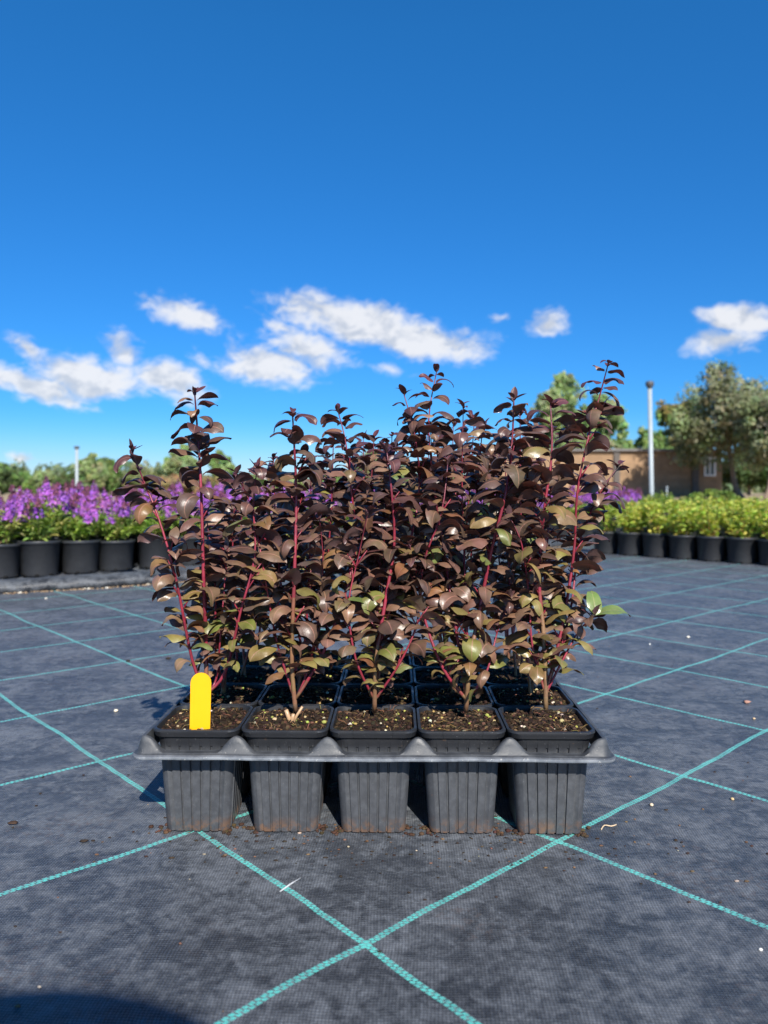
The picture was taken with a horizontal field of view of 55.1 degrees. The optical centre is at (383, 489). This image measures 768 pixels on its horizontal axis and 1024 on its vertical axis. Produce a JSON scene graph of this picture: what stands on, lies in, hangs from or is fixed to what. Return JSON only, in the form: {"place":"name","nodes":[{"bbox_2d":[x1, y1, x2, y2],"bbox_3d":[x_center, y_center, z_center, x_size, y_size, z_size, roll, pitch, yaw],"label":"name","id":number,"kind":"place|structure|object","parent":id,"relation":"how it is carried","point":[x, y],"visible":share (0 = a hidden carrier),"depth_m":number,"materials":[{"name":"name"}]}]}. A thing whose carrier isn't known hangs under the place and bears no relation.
{"place":"outdoors","nodes":[
{"label":"outdoors","id":0,"kind":"place"},
{"bbox_2d":[0,490,767,504],"bbox_3d":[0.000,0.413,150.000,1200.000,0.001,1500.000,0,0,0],"label":"ground","id":1,"kind":"structure","parent":0,"point":[6,495],"depth_m":51.52,"materials":[{"name":"soil"}]},
{"bbox_2d":[0,462,24,494],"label":"tree","id":2,"kind":"object","parent":1,"relation":"on","point":[9,476],"visible":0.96,"depth_m":55.42,"materials":[{"name":"green plant"}]},
{"bbox_2d":[17,472,43,493],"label":"tree","id":3,"kind":"object","parent":1,"relation":"on","point":[28,480],"visible":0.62,"depth_m":59.47,"materials":[{"name":"green plant"}]},
{"bbox_2d":[32,469,56,491],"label":"tree","id":4,"kind":"object","parent":1,"relation":"on","point":[38,475],"visible":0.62,"depth_m":59.34,"materials":[{"name":"green plant"}]},
{"bbox_2d":[53,472,78,490],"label":"tree","id":5,"kind":"object","parent":1,"relation":"on","point":[62,477],"visible":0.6,"depth_m":59.54,"materials":[{"name":"green plant"}]},
{"bbox_2d":[74,446,79,491],"bbox_3d":[-15.026,-0.851,36.000,0.266,2.556,0.266,0,0,0],"label":"lamp post","id":6,"kind":"object","parent":1,"relation":"on","point":[76,462],"visible":0.67,"depth_m":35.94,"materials":[{"name":"metal"}]},
{"bbox_2d":[78,452,109,493],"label":"tree","id":7,"kind":"object","parent":1,"relation":"on","point":[91,467],"visible":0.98,"depth_m":51.58,"materials":[{"name":"green plant"}]},
{"bbox_2d":[104,458,123,494],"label":"tree","id":8,"kind":"object","parent":1,"relation":"on","point":[112,483],"visible":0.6,"depth_m":53.82,"materials":[{"name":"green plant"}]},
{"bbox_2d":[118,470,157,491],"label":"tree","id":9,"kind":"object","parent":1,"relation":"on","point":[127,479],"visible":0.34,"depth_m":55.16,"materials":[{"name":"green plant"}]},
{"bbox_2d":[153,473,187,493],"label":"dry hedge","id":10,"kind":"object","parent":1,"relation":"on","point":[173,477],"visible":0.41,"depth_m":29.73,"materials":[{"name":"brown plant"}]},
{"bbox_2d":[160,444,197,476],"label":"tree","id":11,"kind":"object","parent":1,"relation":"on","point":[173,463],"visible":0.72,"depth_m":51.22,"materials":[{"name":"green plant"}]},
{"bbox_2d":[187,474,233,494],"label":"dry hedge","id":12,"kind":"object","parent":1,"relation":"on","point":[214,481],"visible":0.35,"depth_m":30.50,"materials":[{"name":"brown plant"}]},
{"bbox_2d":[208,449,235,477],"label":"tree","id":13,"kind":"object","parent":1,"relation":"on","point":[225,465],"visible":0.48,"depth_m":51.75,"materials":[{"name":"green plant"}]},
{"bbox_2d":[0,544,767,1023],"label":"woven weed control fabric","id":14,"kind":"object","parent":1,"relation":"on","point":[596,934],"visible":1,"depth_m":0.80,"materials":[{"name":"grey fabric"}]},
{"bbox_2d":[112,386,286,830],"bbox_3d":[-0.222,0.139,0.906,0.214,0.534,0.113,0,0,1],"label":"potted plant","id":15,"kind":"object","parent":14,"relation":"on","point":[204,795],"visible":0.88,"depth_m":0.89,"materials":[{"name":"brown plant"}]},
{"bbox_2d":[190,673,210,729],"bbox_3d":[-0.218,0.258,0.874,0.025,0.081,0.005,1,0,-3],"label":"plant label","id":16,"kind":"object","parent":15,"relation":"in","point":[200,699],"visible":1,"depth_m":0.87,"materials":[{"name":"yellow plastic"}]},
{"bbox_2d":[178,499,267,793],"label":"potted plant","id":17,"kind":"object","parent":14,"relation":"on","point":[223,693],"visible":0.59,"depth_m":1.00,"materials":[{"name":"brown plant"}]},
{"bbox_2d":[211,464,288,665],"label":"potted plant","id":18,"kind":"object","parent":14,"relation":"on","point":[227,487],"visible":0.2,"depth_m":1.24,"materials":[{"name":"brown plant"}]},
{"bbox_2d":[210,473,290,686],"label":"potted plant","id":19,"kind":"object","parent":14,"relation":"on","point":[244,674],"visible":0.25,"depth_m":1.12,"materials":[{"name":"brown plant"}]},
{"bbox_2d":[3,547,557,593],"bbox_3d":[1.932,0.405,5.831,13.990,0.009,0.456,0,0,-40],"label":"soil grit","id":20,"kind":"object","parent":14,"relation":"on","point":[125,585],"visible":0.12,"depth_m":3.00,"materials":[{"name":"grey gravel"}]},
{"bbox_2d":[244,453,339,793],"bbox_3d":[-0.127,0.177,1.015,0.130,0.457,0.104,0,0,1],"label":"potted plant","id":21,"kind":"object","parent":14,"relation":"on","point":[310,694],"visible":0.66,"depth_m":1.01,"materials":[{"name":"brown plant"}]},
{"bbox_2d":[0,536,593,593],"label":"planting bed","id":22,"kind":"object","parent":14,"relation":"on","point":[135,575],"visible":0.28,"depth_m":3.03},
{"bbox_2d":[0,494,32,578],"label":"potted shrub","id":23,"kind":"object","parent":22,"relation":"on","point":[9,559],"visible":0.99,"depth_m":2.97,"materials":[{"name":"plastic"}]},
{"bbox_2d":[1,485,36,539],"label":"potted shrub","id":24,"kind":"object","parent":22,"relation":"on","point":[15,499],"visible":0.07,"depth_m":3.34,"materials":[{"name":"purple plant"}]},
{"bbox_2d":[0,488,41,572],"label":"potted shrub","id":25,"kind":"object","parent":22,"relation":"on","point":[26,491],"visible":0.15,"depth_m":3.19,"materials":[{"name":"purple plant"}]},
{"bbox_2d":[7,484,45,511],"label":"potted shrub","id":26,"kind":"object","parent":22,"relation":"on","point":[12,492],"visible":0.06,"depth_m":3.48,"materials":[{"name":"purple plant"}]},
{"bbox_2d":[5,477,73,576],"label":"potted shrub","id":27,"kind":"object","parent":22,"relation":"on","point":[39,555],"visible":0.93,"depth_m":3.02,"materials":[{"name":"black plastic"}]},
{"bbox_2d":[25,482,70,570],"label":"potted shrub","id":28,"kind":"object","parent":22,"relation":"on","point":[58,537],"visible":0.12,"depth_m":3.23,"materials":[{"name":"purple plant"}]},
{"bbox_2d":[42,476,76,506],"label":"potted shrub","id":29,"kind":"object","parent":22,"relation":"on","point":[72,484],"visible":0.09,"depth_m":3.69,"materials":[{"name":"purple plant"}]},
{"bbox_2d":[53,494,112,573],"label":"potted shrub","id":30,"kind":"object","parent":22,"relation":"on","point":[80,553],"visible":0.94,"depth_m":3.13,"materials":[{"name":"black plastic"}]},
{"bbox_2d":[66,484,103,533],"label":"potted shrub","id":31,"kind":"object","parent":22,"relation":"on","point":[92,492],"visible":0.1,"depth_m":3.63,"materials":[{"name":"purple plant"}]},
{"bbox_2d":[63,490,107,566],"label":"potted shrub","id":32,"kind":"object","parent":22,"relation":"on","point":[91,505],"visible":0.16,"depth_m":3.34,"materials":[{"name":"purple plant"}]},
{"bbox_2d":[73,492,99,536],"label":"potted shrub","id":33,"kind":"object","parent":22,"relation":"on","point":[77,501],"visible":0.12,"depth_m":3.50,"materials":[{"name":"purple plant"}]},
{"bbox_2d":[76,480,113,506],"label":"potted shrub","id":34,"kind":"object","parent":22,"relation":"on","point":[86,488],"visible":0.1,"depth_m":4.01,"materials":[{"name":"purple plant"}]},
{"bbox_2d":[97,495,136,564],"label":"potted shrub","id":35,"kind":"object","parent":22,"relation":"on","point":[116,509],"visible":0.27,"depth_m":3.43,"materials":[{"name":"purple plant"}]},
{"bbox_2d":[89,499,146,570],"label":"potted shrub","id":36,"kind":"object","parent":22,"relation":"on","point":[116,552],"visible":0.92,"depth_m":3.23,"materials":[{"name":"black plastic"}]},
{"bbox_2d":[99,487,136,561],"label":"potted shrub","id":37,"kind":"object","parent":22,"relation":"on","point":[105,496],"visible":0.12,"depth_m":3.61,"materials":[{"name":"purple plant"}]},
{"bbox_2d":[104,484,143,533],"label":"potted shrub","id":38,"kind":"object","parent":22,"relation":"on","point":[139,490],"visible":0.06,"depth_m":3.78,"materials":[{"name":"purple plant"}]},
{"bbox_2d":[128,492,175,563],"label":"potted shrub","id":39,"kind":"object","parent":22,"relation":"on","point":[172,508],"visible":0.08,"depth_m":3.52,"materials":[{"name":"purple plant"}]},
{"bbox_2d":[130,486,174,568],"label":"potted shrub","id":40,"kind":"object","parent":22,"relation":"on","point":[147,552],"visible":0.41,"depth_m":3.32,"materials":[{"name":"plastic"}]},
{"bbox_2d":[169,478,197,526],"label":"potted shrub","id":41,"kind":"object","parent":22,"relation":"on","point":[173,488],"visible":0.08,"depth_m":4.16,"materials":[{"name":"purple plant"}]},
{"bbox_2d":[164,491,208,565],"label":"potted shrub","id":42,"kind":"object","parent":22,"relation":"on","point":[190,542],"visible":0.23,"depth_m":3.43,"materials":[{"name":"green plant"}]},
{"bbox_2d":[203,485,246,529],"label":"potted shrub","id":43,"kind":"object","parent":22,"relation":"on","point":[229,496],"visible":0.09,"depth_m":3.52,"materials":[{"name":"purple plant"}]},
{"bbox_2d":[325,494,351,537],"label":"potted shrub","id":44,"kind":"object","parent":22,"relation":"on","point":[340,527],"visible":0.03,"depth_m":4.01,"materials":[{"name":"purple plant"}]},
{"bbox_2d":[558,494,577,537],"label":"potted shrub","id":45,"kind":"object","parent":22,"relation":"on","point":[564,532],"visible":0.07,"depth_m":5.45,"materials":[{"name":"plant"}]},
{"bbox_2d":[569,489,587,536],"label":"potted shrub","id":46,"kind":"object","parent":22,"relation":"on","point":[579,507],"visible":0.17,"depth_m":5.58,"materials":[{"name":"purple plant"}]},
{"bbox_2d":[574,494,599,535],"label":"potted shrub","id":47,"kind":"object","parent":22,"relation":"on","point":[588,532],"visible":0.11,"depth_m":5.70,"materials":[{"name":"purple plant"}]},
{"bbox_2d":[588,492,612,527],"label":"potted shrub","id":48,"kind":"object","parent":22,"relation":"on","point":[590,497],"visible":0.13,"depth_m":5.82,"materials":[{"name":"green plant"}]},
{"bbox_2d":[605,488,627,530],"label":"potted shrub","id":49,"kind":"object","parent":22,"relation":"on","point":[616,500],"visible":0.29,"depth_m":5.95,"materials":[{"name":"green plant"}]},
{"bbox_2d":[617,490,636,516],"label":"potted shrub","id":50,"kind":"object","parent":22,"relation":"on","point":[628,499],"visible":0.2,"depth_m":6.08,"materials":[{"name":"purple plant"}]},
{"bbox_2d":[624,488,643,503],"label":"potted shrub","id":51,"kind":"object","parent":22,"relation":"on","point":[637,495],"visible":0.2,"depth_m":6.52,"materials":[{"name":"purple plant"}]},
{"bbox_2d":[655,491,673,514],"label":"potted shrub","id":52,"kind":"object","parent":22,"relation":"on","point":[668,497],"visible":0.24,"depth_m":6.53,"materials":[{"name":"green plant"}]},
{"bbox_2d":[686,488,722,502],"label":"bush","id":53,"kind":"object","parent":22,"relation":"on","point":[714,493],"visible":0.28,"depth_m":9.54,"materials":[{"name":"green plant"}]},
{"bbox_2d":[715,491,740,502],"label":"bush","id":54,"kind":"object","parent":22,"relation":"on","point":[727,495],"visible":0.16,"depth_m":9.35,"materials":[{"name":"green plant"}]},
{"bbox_2d":[219,403,379,831],"bbox_3d":[-0.100,0.148,0.902,0.202,0.515,0.118,0,0,1],"label":"potted plant","id":55,"kind":"object","parent":14,"relation":"on","point":[287,796],"visible":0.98,"depth_m":0.89,"materials":[{"name":"brown plant"}]},
{"bbox_2d":[260,431,357,763],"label":"potted plant","id":56,"kind":"object","parent":14,"relation":"on","point":[334,675],"visible":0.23,"depth_m":1.11,"materials":[{"name":"brown plant"}]},
{"bbox_2d":[282,453,349,689],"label":"potted plant","id":57,"kind":"object","parent":14,"relation":"on","point":[322,499],"visible":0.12,"depth_m":1.23,"materials":[{"name":"brown plant"}]},
{"bbox_2d":[325,432,416,685],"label":"potted plant","id":58,"kind":"object","parent":14,"relation":"on","point":[405,677],"visible":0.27,"depth_m":1.12,"materials":[{"name":"brown plant"}]},
{"bbox_2d":[132,656,615,762],"bbox_3d":[-0.009,0.298,1.065,0.559,0.026,0.457,0,0,1],"label":"plant tray","id":59,"kind":"object","parent":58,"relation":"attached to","point":[417,748],"visible":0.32,"depth_m":0.84,"materials":[{"name":"plastic"}]},
{"bbox_2d":[337,430,414,707],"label":"potted plant","id":60,"kind":"object","parent":14,"relation":"on","point":[393,695],"visible":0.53,"depth_m":1.01,"materials":[{"name":"brown plant"}]},
{"bbox_2d":[346,430,413,666],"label":"potted plant","id":61,"kind":"object","parent":14,"relation":"on","point":[407,659],"visible":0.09,"depth_m":1.23,"materials":[{"name":"brown plant"}]},
{"bbox_2d":[319,384,449,831],"bbox_3d":[0.001,0.138,0.906,0.159,0.536,0.122,0,0,1],"label":"potted plant","id":62,"kind":"object","parent":14,"relation":"on","point":[373,796],"visible":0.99,"depth_m":0.89,"materials":[{"name":"brown plant"}]},
{"bbox_2d":[12,591,767,1011],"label":"soil crumbs","id":63,"kind":"object","parent":14,"relation":"on","point":[340,829],"visible":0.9,"depth_m":0.86,"materials":[{"name":"brown soil"}]},
{"bbox_2d":[411,421,472,668],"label":"potted plant","id":64,"kind":"object","parent":14,"relation":"on","point":[416,661],"visible":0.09,"depth_m":1.22,"materials":[{"name":"brown plant"}]},
{"bbox_2d":[404,418,501,789],"bbox_3d":[0.097,0.153,1.012,0.148,0.506,0.109,0,0,1],"label":"potted plant","id":65,"kind":"object","parent":14,"relation":"on","point":[436,695],"visible":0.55,"depth_m":1.01,"materials":[{"name":"brown plant"}]},
{"bbox_2d":[413,412,496,685],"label":"potted plant","id":66,"kind":"object","parent":14,"relation":"on","point":[422,675],"visible":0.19,"depth_m":1.12,"materials":[{"name":"brown plant"}]},
{"bbox_2d":[386,364,544,832],"bbox_3d":[0.100,0.123,0.906,0.196,0.565,0.125,0,0,1],"label":"potted plant","id":67,"kind":"object","parent":14,"relation":"on","point":[460,797],"visible":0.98,"depth_m":0.89,"materials":[{"name":"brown plant"}]},
{"bbox_2d":[478,436,548,667],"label":"potted plant","id":68,"kind":"object","parent":14,"relation":"on","point":[509,655],"visible":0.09,"depth_m":1.22,"materials":[{"name":"brown plant"}]},
{"bbox_2d":[480,435,560,688],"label":"potted plant","id":69,"kind":"object","parent":14,"relation":"on","point":[507,676],"visible":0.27,"depth_m":1.11,"materials":[{"name":"brown plant"}]},
{"bbox_2d":[488,410,582,795],"bbox_3d":[0.209,0.144,1.009,0.131,0.524,0.104,0,0,1],"label":"potted plant","id":70,"kind":"object","parent":14,"relation":"on","point":[530,694],"visible":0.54,"depth_m":1.01,"materials":[{"name":"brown plant"}]},
{"bbox_2d":[490,360,630,833],"bbox_3d":[0.219,0.123,0.906,0.182,0.564,0.113,0,0,-6],"label":"potted plant","id":71,"kind":"object","parent":14,"relation":"on","point":[547,798],"visible":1,"depth_m":0.89,"materials":[{"name":"brown plant"}]},
{"bbox_2d":[592,506,626,553],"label":"potted shrub","id":72,"kind":"object","parent":14,"relation":"on","point":[607,546],"visible":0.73,"depth_m":4.64,"materials":[{"name":"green plant"}]},
{"bbox_2d":[610,505,649,555],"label":"potted shrub","id":73,"kind":"object","parent":14,"relation":"on","point":[630,541],"visible":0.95,"depth_m":4.53,"materials":[{"name":"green plant"}]},
{"bbox_2d":[617,498,647,528],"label":"potted shrub","id":74,"kind":"object","parent":14,"relation":"on","point":[628,513],"visible":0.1,"depth_m":4.95,"materials":[{"name":"green plant"}]},
{"bbox_2d":[618,498,650,552],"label":"potted shrub","id":75,"kind":"object","parent":14,"relation":"on","point":[632,502],"visible":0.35,"depth_m":4.70,"materials":[{"name":"green plant"}]},
{"bbox_2d":[641,499,671,557],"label":"potted shrub","id":76,"kind":"object","parent":14,"relation":"on","point":[655,538],"visible":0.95,"depth_m":4.40,"materials":[{"name":"black plastic"}]},
{"bbox_2d":[641,499,674,532],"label":"potted shrub","id":77,"kind":"object","parent":14,"relation":"on","point":[646,516],"visible":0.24,"depth_m":4.63,"materials":[{"name":"green plant"}]},
{"bbox_2d":[661,504,699,559],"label":"potted shrub","id":78,"kind":"object","parent":14,"relation":"on","point":[682,546],"visible":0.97,"depth_m":4.28,"materials":[{"name":"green plant"}]},
{"bbox_2d":[665,500,696,530],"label":"potted shrub","id":79,"kind":"object","parent":14,"relation":"on","point":[675,501],"visible":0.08,"depth_m":4.86,"materials":[{"name":"green plant"}]},
{"bbox_2d":[670,504,698,531],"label":"potted shrub","id":80,"kind":"object","parent":14,"relation":"on","point":[688,507],"visible":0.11,"depth_m":4.65,"materials":[{"name":"green plant"}]},
{"bbox_2d":[668,499,702,555],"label":"potted shrub","id":81,"kind":"object","parent":14,"relation":"on","point":[682,508],"visible":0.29,"depth_m":4.45,"materials":[{"name":"green plant"}]},
{"bbox_2d":[687,504,725,561],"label":"potted shrub","id":82,"kind":"object","parent":14,"relation":"on","point":[711,545],"visible":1,"depth_m":4.16,"materials":[{"name":"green plant"}]},
{"bbox_2d":[693,503,724,556],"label":"potted shrub","id":83,"kind":"object","parent":14,"relation":"on","point":[709,510],"visible":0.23,"depth_m":4.39,"materials":[{"name":"green plant"}]},
{"bbox_2d":[695,501,727,532],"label":"potted shrub","id":84,"kind":"object","parent":14,"relation":"on","point":[698,503],"visible":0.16,"depth_m":4.53,"materials":[{"name":"green plant"}]},
{"bbox_2d":[697,496,725,530],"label":"potted shrub","id":85,"kind":"object","parent":14,"relation":"on","point":[724,502],"visible":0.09,"depth_m":4.91,"materials":[{"name":"green plant"}]},
{"bbox_2d":[718,501,751,556],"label":"potted shrub","id":86,"kind":"object","parent":14,"relation":"on","point":[726,532],"visible":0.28,"depth_m":4.42,"materials":[{"name":"green plant"}]},
{"bbox_2d":[719,502,760,563],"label":"potted shrub","id":87,"kind":"object","parent":14,"relation":"on","point":[741,549],"visible":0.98,"depth_m":4.04,"materials":[{"name":"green plant"}]},
{"bbox_2d":[722,502,763,558],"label":"potted shrub","id":88,"kind":"object","parent":14,"relation":"on","point":[749,524],"visible":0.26,"depth_m":4.25,"materials":[{"name":"green plant"}]},
{"bbox_2d":[745,498,767,533],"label":"potted shrub","id":89,"kind":"object","parent":14,"relation":"on","point":[756,502],"visible":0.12,"depth_m":4.48,"materials":[{"name":"green plant"}]},
{"bbox_2d":[749,509,767,565],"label":"potted shrub","id":90,"kind":"object","parent":14,"relation":"on","point":[763,549],"visible":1,"depth_m":3.96,"materials":[{"name":"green plant"}]},
{"bbox_2d":[752,503,767,536],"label":"potted shrub","id":91,"kind":"object","parent":14,"relation":"on","point":[759,534],"visible":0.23,"depth_m":4.33,"materials":[{"name":"green plant"}]},
{"bbox_2d":[756,507,767,561],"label":"potted shrub","id":92,"kind":"object","parent":14,"relation":"on","point":[757,552],"visible":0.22,"depth_m":4.13,"materials":[{"name":"green plant"}]},
{"bbox_2d":[6,457,765,492],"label":"wood","id":93,"kind":"object","parent":1,"relation":"on","point":[57,469],"visible":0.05,"depth_m":82.27,"materials":[{"name":"green plant"}]},
{"bbox_2d":[526,370,595,448],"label":"tree","id":94,"kind":"object","parent":1,"relation":"on","point":[563,383],"visible":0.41,"depth_m":49.17,"materials":[{"name":"green plant"}]},
{"bbox_2d":[476,449,721,496],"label":"building","id":95,"kind":"structure","parent":1,"relation":"on","point":[676,479],"depth_m":40.00,"materials":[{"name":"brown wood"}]},
{"bbox_2d":[704,457,715,475],"bbox_3d":[17.704,-1.252,40.005,0.626,1.043,0.110,0,0,0],"label":"window","id":96,"kind":"structure","parent":95,"relation":"in","point":[711,471],"depth_m":39.95,"materials":[{"name":"white paint"}]},
{"bbox_2d":[579,393,629,448],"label":"tree","id":97,"kind":"object","parent":1,"relation":"on","point":[616,422],"visible":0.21,"depth_m":51.20,"materials":[{"name":"green plant"}]},
{"bbox_2d":[623,426,667,448],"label":"tree","id":98,"kind":"object","parent":1,"relation":"on","point":[658,440],"visible":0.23,"depth_m":53.60,"materials":[{"name":"green plant"}]},
{"bbox_2d":[645,381,653,496],"bbox_3d":[5.799,-0.969,16.000,0.178,2.792,0.178,-1,0,0],"label":"lamp post","id":99,"kind":"object","parent":1,"relation":"on","point":[649,385],"visible":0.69,"depth_m":15.96,"materials":[{"name":"metal"}]},
{"bbox_2d":[653,399,714,448],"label":"tree","id":100,"kind":"object","parent":1,"relation":"on","point":[662,411],"visible":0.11,"depth_m":43.95,"materials":[{"name":"green plant"}]},
{"bbox_2d":[664,358,767,497],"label":"tree","id":101,"kind":"object","parent":1,"relation":"on","point":[698,436],"visible":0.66,"depth_m":35.87,"materials":[{"name":"green plant"}]},
{"bbox_2d":[722,445,767,494],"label":"tree","id":102,"kind":"object","parent":1,"relation":"on","point":[747,479],"visible":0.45,"depth_m":51.04,"materials":[{"name":"green plant"}]},
{"bbox_2d":[729,392,767,498],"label":"tree","id":103,"kind":"object","parent":1,"relation":"on","point":[750,423],"visible":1,"depth_m":32.75,"materials":[{"name":"green plant"}]},
{"bbox_2d":[0,0,767,489],"label":"sky","id":104,"kind":"structure","parent":0,"point":[272,207],"materials":[{"name":"blue"}]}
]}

